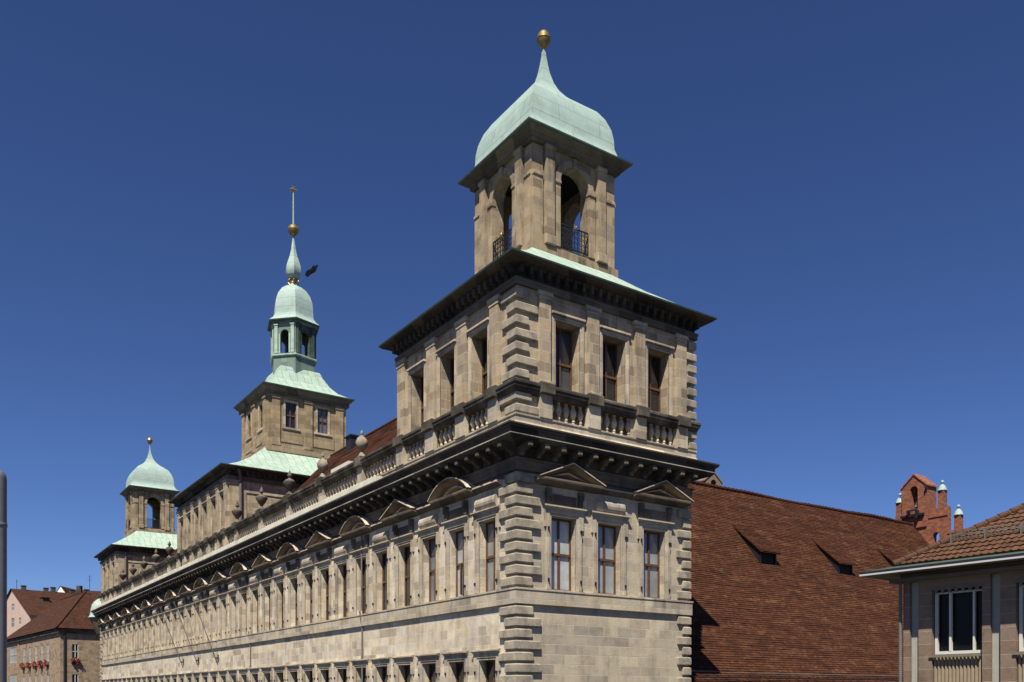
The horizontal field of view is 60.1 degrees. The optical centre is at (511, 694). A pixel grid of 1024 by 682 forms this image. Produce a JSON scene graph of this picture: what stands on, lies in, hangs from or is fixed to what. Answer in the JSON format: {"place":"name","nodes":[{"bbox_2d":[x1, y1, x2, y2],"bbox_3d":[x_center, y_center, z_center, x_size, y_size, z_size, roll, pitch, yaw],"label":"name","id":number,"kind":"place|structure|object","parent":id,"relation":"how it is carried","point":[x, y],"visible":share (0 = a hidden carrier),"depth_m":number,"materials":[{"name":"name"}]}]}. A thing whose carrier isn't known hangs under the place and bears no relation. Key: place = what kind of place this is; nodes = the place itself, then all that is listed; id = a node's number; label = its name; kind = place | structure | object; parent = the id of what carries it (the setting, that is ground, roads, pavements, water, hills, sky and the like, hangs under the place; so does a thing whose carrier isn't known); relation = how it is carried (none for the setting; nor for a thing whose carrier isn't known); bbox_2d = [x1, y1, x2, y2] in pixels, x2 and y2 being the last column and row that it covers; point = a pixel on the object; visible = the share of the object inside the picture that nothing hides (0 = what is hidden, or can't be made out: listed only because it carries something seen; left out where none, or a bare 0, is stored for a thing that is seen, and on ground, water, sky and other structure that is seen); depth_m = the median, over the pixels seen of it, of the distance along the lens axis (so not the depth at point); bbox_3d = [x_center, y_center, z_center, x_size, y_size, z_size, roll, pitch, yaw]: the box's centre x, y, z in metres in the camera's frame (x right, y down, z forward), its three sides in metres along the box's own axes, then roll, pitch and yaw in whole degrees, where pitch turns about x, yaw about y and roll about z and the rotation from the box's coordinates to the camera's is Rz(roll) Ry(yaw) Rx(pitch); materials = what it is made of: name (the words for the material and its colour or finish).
{"place":"outdoors","nodes":[
{"label":"outdoors","id":0,"kind":"place"},
{"bbox_2d":[7,590,100,681],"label":"stone house","id":1,"kind":"structure","parent":0,"point":[65,640],"depth_m":128.86,"materials":[{"name":"stone"}]},
{"bbox_2d":[10,648,11,662],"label":"window","id":2,"kind":"structure","parent":1,"relation":"in","point":[10,648],"depth_m":151.15,"materials":[{"name":"grey glass"}]},
{"bbox_2d":[12,647,14,662],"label":"window","id":3,"kind":"structure","parent":1,"relation":"in","point":[13,648],"depth_m":149.53,"materials":[{"name":"grey glass"}]},
{"bbox_2d":[15,647,16,661],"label":"window","id":4,"kind":"structure","parent":1,"relation":"in","point":[15,647],"depth_m":148.23,"materials":[{"name":"grey glass"}]},
{"bbox_2d":[23,648,24,663],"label":"window","id":5,"kind":"structure","parent":1,"relation":"in","point":[23,648],"depth_m":142.97,"materials":[{"name":"grey glass"}]},
{"bbox_2d":[29,647,30,662],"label":"window","id":6,"kind":"structure","parent":1,"relation":"in","point":[29,647],"depth_m":139.91,"materials":[{"name":"grey glass"}]},
{"bbox_2d":[35,646,36,661],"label":"window","id":7,"kind":"structure","parent":1,"relation":"in","point":[35,646],"depth_m":136.67,"materials":[{"name":"grey glass"}]},
{"bbox_2d":[36,661,42,668],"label":"flower box","id":8,"kind":"object","parent":1,"relation":"attached to","point":[40,664],"visible":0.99,"depth_m":132.87,"materials":[{"name":"metal"}]},
{"bbox_2d":[41,645,43,660],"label":"window","id":9,"kind":"structure","parent":1,"relation":"in","point":[42,646],"depth_m":133.32,"materials":[{"name":"grey glass"}]},
{"bbox_2d":[43,659,48,667],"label":"flower box","id":10,"kind":"object","parent":1,"relation":"attached to","point":[45,664],"visible":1,"depth_m":130.09,"materials":[{"name":"metal"}]},
{"bbox_2d":[47,644,48,660],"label":"window","id":11,"kind":"structure","parent":1,"relation":"in","point":[47,644],"depth_m":130.70,"materials":[{"name":"grey glass"}]},
{"bbox_2d":[72,644,77,657],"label":"window","id":12,"kind":"structure","parent":1,"relation":"in","point":[74,646],"depth_m":126.32,"materials":[{"name":"glass"}]},
{"bbox_2d":[72,674,77,681],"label":"window","id":13,"kind":"structure","parent":1,"relation":"in","point":[74,676],"depth_m":126.32,"materials":[{"name":"glass"}]},
{"bbox_2d":[71,657,80,664],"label":"flower box","id":14,"kind":"object","parent":1,"relation":"attached to","point":[78,660],"visible":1,"depth_m":126.05,"materials":[{"name":"metal"}]},
{"bbox_2d":[305,265,317,276],"bbox_3d":[-6.795,-14.339,30.000,0.436,0.537,0.198,0,0,-19],"label":"bird","id":15,"kind":"object","parent":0,"point":[312,270],"visible":1,"depth_m":29.98},
{"bbox_2d":[88,30,719,681],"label":"town hall","id":16,"kind":"structure","parent":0,"point":[504,494],"depth_m":38.88,"materials":[{"name":"stone"}]},
{"bbox_2d":[101,626,105,659],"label":"window","id":17,"kind":"structure","parent":16,"relation":"in","point":[103,632],"depth_m":105.75,"materials":[{"name":"stone"}]},
{"bbox_2d":[105,626,109,658],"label":"window","id":18,"kind":"structure","parent":16,"relation":"in","point":[107,628],"depth_m":103.25,"materials":[{"name":"stone"}]},
{"bbox_2d":[107,563,109,588],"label":"window","id":19,"kind":"structure","parent":16,"relation":"in","point":[108,565],"depth_m":103.38,"materials":[{"name":"stone"}]},
{"bbox_2d":[109,623,113,658],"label":"window","id":20,"kind":"structure","parent":16,"relation":"in","point":[111,630],"depth_m":100.91,"materials":[{"name":"stone"}]},
{"bbox_2d":[111,561,113,586],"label":"window","id":21,"kind":"structure","parent":16,"relation":"in","point":[112,562],"depth_m":101.01,"materials":[{"name":"stone"}]},
{"bbox_2d":[113,623,117,657],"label":"window","id":22,"kind":"structure","parent":16,"relation":"in","point":[115,626],"depth_m":98.79,"materials":[{"name":"stone"}]},
{"bbox_2d":[117,620,121,656],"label":"window","id":23,"kind":"structure","parent":16,"relation":"in","point":[119,627],"depth_m":97.80,"materials":[{"name":"stone"}]},
{"bbox_2d":[121,620,126,655],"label":"window","id":24,"kind":"structure","parent":16,"relation":"in","point":[124,626],"depth_m":95.06,"materials":[{"name":"stone"}]},
{"bbox_2d":[126,617,131,655],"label":"window","id":25,"kind":"structure","parent":16,"relation":"in","point":[129,621],"depth_m":93.17,"materials":[{"name":"stone"}]},
{"bbox_2d":[130,617,136,654],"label":"window","id":26,"kind":"structure","parent":16,"relation":"in","point":[133,620],"depth_m":90.94,"materials":[{"name":"stone"}]},
{"bbox_2d":[135,613,141,653],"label":"window","id":27,"kind":"structure","parent":16,"relation":"in","point":[138,618],"depth_m":89.14,"materials":[{"name":"stone"}]},
{"bbox_2d":[141,613,146,652],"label":"window","id":28,"kind":"structure","parent":16,"relation":"in","point":[143,616],"depth_m":87.43,"materials":[{"name":"stone"}]},
{"bbox_2d":[146,610,152,651],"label":"window","id":29,"kind":"structure","parent":16,"relation":"in","point":[149,619],"depth_m":85.81,"materials":[{"name":"stone"}]},
{"bbox_2d":[146,675,152,681],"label":"window","id":30,"kind":"structure","parent":16,"relation":"in","point":[148,677],"depth_m":85.10,"materials":[{"name":"stone"}]},
{"bbox_2d":[151,609,158,650],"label":"window","id":31,"kind":"structure","parent":16,"relation":"in","point":[155,617],"depth_m":83.51,"materials":[{"name":"stone"}]},
{"bbox_2d":[152,675,158,681],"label":"window","id":32,"kind":"structure","parent":16,"relation":"in","point":[155,677],"depth_m":83.11,"materials":[{"name":"stone"}]},
{"bbox_2d":[157,605,164,649],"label":"window","id":33,"kind":"structure","parent":16,"relation":"in","point":[160,615],"depth_m":81.40,"materials":[{"name":"stone"}]},
{"bbox_2d":[157,675,164,681],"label":"window","id":34,"kind":"structure","parent":16,"relation":"in","point":[160,676],"depth_m":81.16,"materials":[{"name":"stone"}]},
{"bbox_2d":[163,605,170,648],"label":"window","id":35,"kind":"structure","parent":16,"relation":"in","point":[168,613],"depth_m":79.53,"materials":[{"name":"stone"}]},
{"bbox_2d":[164,674,170,681],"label":"window","id":36,"kind":"structure","parent":16,"relation":"in","point":[167,676],"depth_m":79.30,"materials":[{"name":"stone"}]},
{"bbox_2d":[160,608,183,664],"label":"flagpole","id":37,"kind":"object","parent":16,"relation":"attached to","point":[172,640],"visible":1,"depth_m":74.56,"materials":[{"name":"metal"}]},
{"bbox_2d":[170,601,177,647],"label":"window","id":38,"kind":"structure","parent":16,"relation":"in","point":[174,611],"depth_m":77.11,"materials":[{"name":"stone"}]},
{"bbox_2d":[170,673,177,681],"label":"window","id":39,"kind":"structure","parent":16,"relation":"in","point":[174,676],"depth_m":77.13,"materials":[{"name":"stone"}]},
{"bbox_2d":[177,600,184,645],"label":"window","id":40,"kind":"structure","parent":16,"relation":"in","point":[181,608],"depth_m":75.60,"materials":[{"name":"stone"}]},
{"bbox_2d":[177,673,184,681],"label":"window","id":41,"kind":"structure","parent":16,"relation":"in","point":[181,675],"depth_m":75.47,"materials":[{"name":"stone"}]},
{"bbox_2d":[174,602,198,663],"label":"flagpole","id":42,"kind":"object","parent":16,"relation":"attached to","point":[187,637],"visible":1,"depth_m":70.63,"materials":[{"name":"metal"}]},
{"bbox_2d":[185,511,190,548],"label":"window","id":43,"kind":"structure","parent":16,"relation":"in","point":[188,514],"depth_m":73.95,"materials":[{"name":"stone"}]},
{"bbox_2d":[184,596,192,644],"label":"window","id":44,"kind":"structure","parent":16,"relation":"in","point":[188,603],"depth_m":73.32,"materials":[{"name":"stone"}]},
{"bbox_2d":[184,672,192,681],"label":"window","id":45,"kind":"structure","parent":16,"relation":"in","point":[188,675],"depth_m":73.23,"materials":[{"name":"stone"}]},
{"bbox_2d":[193,506,197,544],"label":"window","id":46,"kind":"structure","parent":16,"relation":"in","point":[195,509],"depth_m":72.01,"materials":[{"name":"stone"}]},
{"bbox_2d":[192,595,200,643],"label":"window","id":47,"kind":"structure","parent":16,"relation":"in","point":[197,598],"depth_m":70.84,"materials":[{"name":"stone"}]},
{"bbox_2d":[192,672,200,681],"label":"window","id":48,"kind":"structure","parent":16,"relation":"in","point":[196,674],"depth_m":71.29,"materials":[{"name":"stone"}]},
{"bbox_2d":[201,500,206,539],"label":"window","id":49,"kind":"structure","parent":16,"relation":"in","point":[204,503],"depth_m":70.02,"materials":[{"name":"stone"}]},
{"bbox_2d":[200,590,208,641],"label":"window","id":50,"kind":"structure","parent":16,"relation":"in","point":[205,601],"depth_m":69.46,"materials":[{"name":"stone"}]},
{"bbox_2d":[200,671,208,681],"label":"window","id":51,"kind":"structure","parent":16,"relation":"in","point":[204,673],"depth_m":69.40,"materials":[{"name":"stone"}]},
{"bbox_2d":[192,596,218,660],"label":"flagpole","id":52,"kind":"object","parent":16,"relation":"attached to","point":[206,633],"visible":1,"depth_m":66.12,"materials":[{"name":"metal"}]},
{"bbox_2d":[209,495,215,535],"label":"window","id":53,"kind":"structure","parent":16,"relation":"in","point":[212,498],"depth_m":68.08,"materials":[{"name":"stone"}]},
{"bbox_2d":[208,589,217,640],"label":"window","id":54,"kind":"structure","parent":16,"relation":"in","point":[213,594],"depth_m":67.27,"materials":[{"name":"stone"}]},
{"bbox_2d":[208,670,217,681],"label":"window","id":55,"kind":"structure","parent":16,"relation":"in","point":[212,673],"depth_m":67.33,"materials":[{"name":"stone"}]},
{"bbox_2d":[218,489,223,529],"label":"window","id":56,"kind":"structure","parent":16,"relation":"in","point":[221,492],"depth_m":66.11,"materials":[{"name":"stone"}]},
{"bbox_2d":[217,584,227,638],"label":"window","id":57,"kind":"structure","parent":16,"relation":"in","point":[223,594],"depth_m":65.90,"materials":[{"name":"stone"}]},
{"bbox_2d":[217,669,227,681],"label":"window","id":58,"kind":"structure","parent":16,"relation":"in","point":[221,672],"depth_m":65.42,"materials":[{"name":"stone"}]},
{"bbox_2d":[227,582,237,636],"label":"window","id":59,"kind":"structure","parent":16,"relation":"in","point":[233,591],"depth_m":63.50,"materials":[{"name":"stone"}]},
{"bbox_2d":[227,669,237,681],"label":"window","id":60,"kind":"structure","parent":16,"relation":"in","point":[231,671],"depth_m":63.41,"materials":[{"name":"stone"}]},
{"bbox_2d":[237,576,248,635],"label":"window","id":61,"kind":"structure","parent":16,"relation":"in","point":[244,588],"depth_m":61.70,"materials":[{"name":"stone"}]},
{"bbox_2d":[237,668,248,681],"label":"window","id":62,"kind":"structure","parent":16,"relation":"in","point":[242,671],"depth_m":61.34,"materials":[{"name":"stone"}]},
{"bbox_2d":[245,410,251,441],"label":"window","id":63,"kind":"structure","parent":16,"relation":"in","point":[250,416],"depth_m":74.44,"materials":[{"name":"stone"}]},
{"bbox_2d":[248,575,259,633],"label":"window","id":64,"kind":"structure","parent":16,"relation":"in","point":[254,584],"depth_m":59.84,"materials":[{"name":"stone"}]},
{"bbox_2d":[248,667,259,681],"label":"window","id":65,"kind":"structure","parent":16,"relation":"in","point":[255,670],"depth_m":59.51,"materials":[{"name":"stone"}]},
{"bbox_2d":[257,400,262,432],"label":"window","id":66,"kind":"structure","parent":16,"relation":"in","point":[259,430],"depth_m":71.92,"materials":[{"name":"stone"}]},
{"bbox_2d":[259,568,272,631],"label":"window","id":67,"kind":"structure","parent":16,"relation":"in","point":[266,578],"depth_m":57.86,"materials":[{"name":"stone"}]},
{"bbox_2d":[259,666,272,681],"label":"window","id":68,"kind":"structure","parent":16,"relation":"in","point":[267,669],"depth_m":57.51,"materials":[{"name":"stone"}]},
{"bbox_2d":[272,566,285,628],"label":"window","id":69,"kind":"structure","parent":16,"relation":"in","point":[279,573],"depth_m":55.73,"materials":[{"name":"stone"}]},
{"bbox_2d":[272,665,285,681],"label":"window","id":70,"kind":"structure","parent":16,"relation":"in","point":[280,668],"depth_m":55.46,"materials":[{"name":"stone"}]},
{"bbox_2d":[282,399,299,430],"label":"window","id":71,"kind":"structure","parent":16,"relation":"in","point":[290,411],"depth_m":71.40,"materials":[{"name":"stone"}]},
{"bbox_2d":[285,558,299,626],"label":"window","id":72,"kind":"structure","parent":16,"relation":"in","point":[293,571],"depth_m":53.96,"materials":[{"name":"stone"}]},
{"bbox_2d":[285,664,299,681],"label":"window","id":73,"kind":"structure","parent":16,"relation":"in","point":[293,667],"depth_m":53.71,"materials":[{"name":"stone"}]},
{"bbox_2d":[299,556,315,623],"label":"window","id":74,"kind":"structure","parent":16,"relation":"in","point":[308,566],"depth_m":51.72,"materials":[{"name":"stone"}]},
{"bbox_2d":[299,663,315,681],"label":"window","id":75,"kind":"structure","parent":16,"relation":"in","point":[305,666],"depth_m":51.54,"materials":[{"name":"stone"}]},
{"bbox_2d":[314,406,331,436],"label":"window","id":76,"kind":"structure","parent":16,"relation":"in","point":[321,415],"depth_m":72.91,"materials":[{"name":"stone"}]},
{"bbox_2d":[315,547,331,621],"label":"window","id":77,"kind":"structure","parent":16,"relation":"in","point":[324,561],"depth_m":50.11,"materials":[{"name":"stone"}]},
{"bbox_2d":[315,661,331,681],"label":"window","id":78,"kind":"structure","parent":16,"relation":"in","point":[320,665],"depth_m":49.77,"materials":[{"name":"stone"}]},
{"bbox_2d":[331,544,349,618],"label":"window","id":79,"kind":"structure","parent":16,"relation":"in","point":[341,553],"depth_m":48.08,"materials":[{"name":"stone"}]},
{"bbox_2d":[331,660,349,681],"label":"window","id":80,"kind":"structure","parent":16,"relation":"in","point":[342,664],"depth_m":47.86,"materials":[{"name":"stone"}]},
{"bbox_2d":[350,534,369,614],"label":"window","id":81,"kind":"structure","parent":16,"relation":"in","point":[356,546],"depth_m":46.09,"materials":[{"name":"stone"}]},
{"bbox_2d":[350,658,369,681],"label":"window","id":82,"kind":"structure","parent":16,"relation":"in","point":[356,663],"depth_m":45.82,"materials":[{"name":"stone"}]},
{"bbox_2d":[369,530,390,611],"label":"window","id":83,"kind":"structure","parent":16,"relation":"in","point":[381,541],"depth_m":44.06,"materials":[{"name":"stone"}]},
{"bbox_2d":[369,657,390,681],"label":"window","id":84,"kind":"structure","parent":16,"relation":"in","point":[382,661],"depth_m":43.99,"materials":[{"name":"stone"}]},
{"bbox_2d":[391,519,414,607],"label":"window","id":85,"kind":"structure","parent":16,"relation":"in","point":[404,535],"depth_m":42.09,"materials":[{"name":"stone"}]},
{"bbox_2d":[391,655,414,681],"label":"window","id":86,"kind":"structure","parent":16,"relation":"in","point":[408,661],"depth_m":41.93,"materials":[{"name":"stone"}]},
{"bbox_2d":[406,359,425,432],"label":"window","id":87,"kind":"structure","parent":16,"relation":"in","point":[418,366],"depth_m":41.12,"materials":[{"name":"stone"}]},
{"bbox_2d":[415,514,440,603],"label":"window","id":88,"kind":"structure","parent":16,"relation":"in","point":[429,527],"depth_m":40.04,"materials":[{"name":"stone"}]},
{"bbox_2d":[415,653,440,681],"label":"window","id":89,"kind":"structure","parent":16,"relation":"in","point":[434,669],"depth_m":39.89,"materials":[{"name":"stone"}]},
{"bbox_2d":[435,339,455,417],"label":"window","id":90,"kind":"structure","parent":16,"relation":"in","point":[451,345],"depth_m":38.88,"materials":[{"name":"stone"}]},
{"bbox_2d":[441,500,468,598],"bbox_3d":[-2.231,-6.130,37.751,0.640,3.960,2.110,0,0,-34],"label":"window","id":91,"kind":"structure","parent":16,"relation":"in","point":[457,518],"depth_m":38.05,"materials":[{"name":"stone"}]},
{"bbox_2d":[441,651,468,681],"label":"window","id":92,"kind":"structure","parent":16,"relation":"in","point":[462,668],"depth_m":37.98,"materials":[{"name":"stone"}]},
{"bbox_2d":[466,317,488,400],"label":"window","id":93,"kind":"structure","parent":16,"relation":"in","point":[484,324],"depth_m":36.74,"materials":[{"name":"stone"}]},
{"bbox_2d":[470,493,500,593],"bbox_3d":[-0.875,-6.070,35.765,0.640,3.840,2.110,0,0,-34],"label":"window","id":94,"kind":"structure","parent":16,"relation":"in","point":[486,508],"depth_m":36.00,"materials":[{"name":"stone"}]},
{"bbox_2d":[470,648,500,681],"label":"window","id":95,"kind":"structure","parent":16,"relation":"in","point":[493,666],"depth_m":35.97,"materials":[{"name":"stone"}]},
{"bbox_2d":[544,487,586,591],"bbox_3d":[1.979,-6.130,35.370,2.110,3.960,0.640,0,0,-34],"label":"window","id":96,"kind":"structure","parent":16,"relation":"in","point":[558,531],"depth_m":35.52,"materials":[{"name":"stone"}]},
{"bbox_2d":[551,310,585,393],"bbox_3d":[2.082,-13.510,35.591,1.690,3.220,0.790,0,0,-34],"label":"window","id":97,"kind":"structure","parent":16,"relation":"in","point":[561,339],"depth_m":35.77,"materials":[{"name":"stone"}]},
{"bbox_2d":[591,499,630,595],"bbox_3d":[3.945,-6.070,36.711,2.110,3.840,0.640,0,0,-34],"label":"window","id":98,"kind":"structure","parent":16,"relation":"in","point":[607,512],"depth_m":36.86,"materials":[{"name":"stone"}]},
{"bbox_2d":[600,325,630,404],"bbox_3d":[4.089,-13.510,36.961,1.690,3.220,0.790,0,0,-34],"label":"window","id":99,"kind":"structure","parent":16,"relation":"in","point":[608,351],"depth_m":37.16,"materials":[{"name":"stone"}]},
{"bbox_2d":[637,502,674,598],"bbox_3d":[6.026,-6.130,38.132,2.110,3.960,0.640,0,0,-34],"label":"window","id":100,"kind":"structure","parent":16,"relation":"in","point":[649,542],"depth_m":38.29,"materials":[{"name":"stone"}]},
{"bbox_2d":[645,339,674,415],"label":"window","id":101,"kind":"structure","parent":16,"relation":"in","point":[652,363],"depth_m":38.57,"materials":[{"name":"stone"}]},
{"bbox_2d":[0,0,1023,593],"label":"sky","id":102,"kind":"structure","parent":0,"point":[838,185],"materials":[{"name":"blue"}]},
{"bbox_2d":[688,473,965,681],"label":"tiled hall","id":103,"kind":"structure","parent":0,"point":[781,590],"depth_m":54.79,"materials":[{"name":"tile"}]},
{"bbox_2d":[859,503,1023,681],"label":"office building","id":104,"kind":"structure","parent":0,"point":[963,605],"depth_m":28.59,"materials":[{"name":"stone"}]},
{"bbox_2d":[929,583,982,657],"bbox_3d":[14.423,-2.360,28.637,0.420,2.280,1.710,0,0,-38],"label":"window","id":105,"kind":"structure","parent":104,"relation":"in","point":[958,609],"depth_m":28.72,"materials":[{"name":"glass"}]},
{"bbox_2d":[1012,579,1023,654],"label":"window","id":106,"kind":"structure","parent":104,"relation":"in","point":[1021,582],"depth_m":27.12,"materials":[{"name":"paint"}]},
{"label":"ground","id":107,"kind":"structure","parent":0,"visible":0},
{"bbox_2d":[0,470,7,681],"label":"mast","id":108,"kind":"object","parent":107,"relation":"on","point":[3,576],"visible":1,"depth_m":19.94,"materials":[{"name":"grey metal"}]},
{"bbox_2d":[7,579,99,636],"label":"gabled house","id":109,"kind":"structure","parent":107,"relation":"on","point":[24,606],"depth_m":156.73,"materials":[{"name":"pink paint"}]},
{"bbox_2d":[56,575,100,594],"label":"white gabled house","id":110,"kind":"structure","parent":107,"relation":"on","point":[79,589],"depth_m":167.19,"materials":[{"name":"paint"}]}
]}

